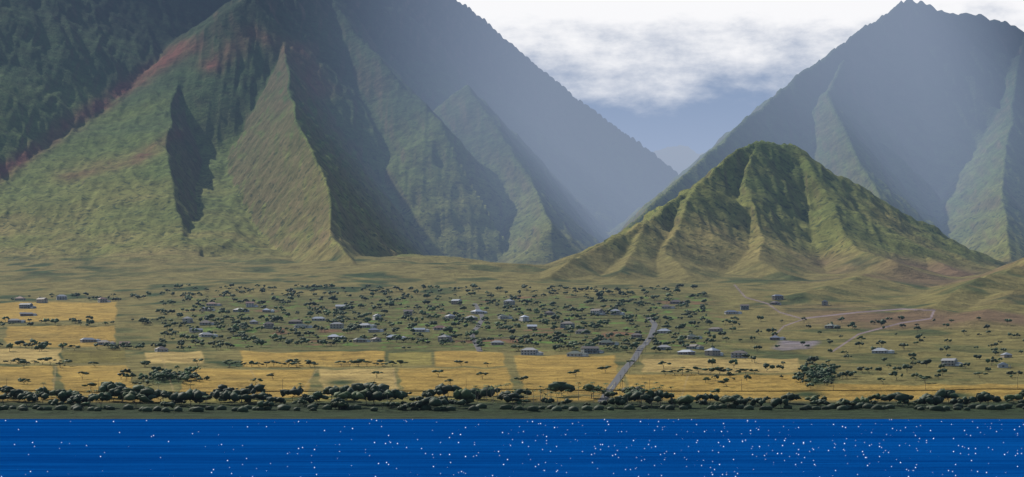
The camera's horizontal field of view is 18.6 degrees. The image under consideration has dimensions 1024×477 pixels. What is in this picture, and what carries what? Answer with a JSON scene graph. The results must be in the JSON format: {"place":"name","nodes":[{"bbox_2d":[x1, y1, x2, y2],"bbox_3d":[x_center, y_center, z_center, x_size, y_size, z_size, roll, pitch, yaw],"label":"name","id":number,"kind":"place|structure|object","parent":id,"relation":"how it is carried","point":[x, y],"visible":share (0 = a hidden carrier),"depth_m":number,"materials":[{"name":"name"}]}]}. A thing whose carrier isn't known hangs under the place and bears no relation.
{"place":"outdoors","nodes":[
{"label":"outdoors","id":0,"kind":"place"},
{"bbox_2d":[470,303,484,350],"bbox_3d":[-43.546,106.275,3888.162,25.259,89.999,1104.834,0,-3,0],"label":"village road","id":1,"kind":"structure","parent":0,"point":[481,315],"depth_m":3809.58,"materials":[{"name":"grey asphalt"}]},
{"bbox_2d":[0,0,1023,418],"bbox_3d":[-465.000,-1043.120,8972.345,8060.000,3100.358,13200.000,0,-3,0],"label":"terrain","id":2,"kind":"structure","parent":0,"point":[864,176],"depth_m":6699.17,"materials":[{"name":"green plant"}]},
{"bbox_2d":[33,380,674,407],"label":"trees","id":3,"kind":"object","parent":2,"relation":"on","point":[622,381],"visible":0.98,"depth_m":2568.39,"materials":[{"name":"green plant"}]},
{"bbox_2d":[1,342,1016,408],"bbox_3d":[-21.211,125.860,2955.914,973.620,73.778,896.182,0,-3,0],"label":"field trees","id":4,"kind":"object","parent":2,"relation":"on","point":[295,362],"visible":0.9,"depth_m":2952.40,"materials":[{"name":"green plant"}]},
{"bbox_2d":[8,294,1011,367],"bbox_3d":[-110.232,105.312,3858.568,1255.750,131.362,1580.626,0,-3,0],"label":"houses","id":5,"kind":"structure","parent":2,"relation":"on","point":[586,351],"depth_m":3720.03,"materials":[{"name":"grey"}]},
{"bbox_2d":[0,283,1023,387],"bbox_3d":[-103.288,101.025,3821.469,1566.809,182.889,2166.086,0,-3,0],"label":"village trees","id":6,"kind":"object","parent":2,"relation":"on","point":[809,373],"visible":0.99,"depth_m":3746.11,"materials":[{"name":"green plant"}]},
{"bbox_2d":[0,381,1023,411],"bbox_3d":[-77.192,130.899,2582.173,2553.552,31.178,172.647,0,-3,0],"label":"shore trees","id":7,"kind":"object","parent":2,"relation":"on","point":[373,392],"visible":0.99,"depth_m":2540.74,"materials":[{"name":"green plant"}]},
{"bbox_2d":[98,312,1017,389],"bbox_3d":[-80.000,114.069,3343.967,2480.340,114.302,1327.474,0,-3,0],"label":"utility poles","id":8,"kind":"object","parent":2,"relation":"on","point":[634,366],"visible":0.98,"depth_m":2726.34,"materials":[{"name":"brown wood"}]},
{"bbox_2d":[0,419,1023,476],"bbox_3d":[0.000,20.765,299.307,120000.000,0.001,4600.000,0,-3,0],"label":"sea water","id":9,"kind":"structure","parent":0,"point":[511,447],"depth_m":365.43,"materials":[{"name":"blue liquid"}]},
{"bbox_2d":[597,317,657,401],"bbox_3d":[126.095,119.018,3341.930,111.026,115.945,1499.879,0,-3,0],"label":"road","id":10,"kind":"structure","parent":0,"point":[626,367],"depth_m":3106.75,"materials":[{"name":"grey asphalt"}]},
{"bbox_2d":[304,388,1023,390],"bbox_3d":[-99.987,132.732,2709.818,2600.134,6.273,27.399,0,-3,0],"label":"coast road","id":11,"kind":"structure","parent":0,"point":[738,390],"depth_m":2718.07,"materials":[{"name":"grey asphalt"}]},
{"bbox_2d":[457,0,1023,153],"label":"sky","id":12,"kind":"structure","parent":0,"point":[665,73],"materials":[{"name":"white"}]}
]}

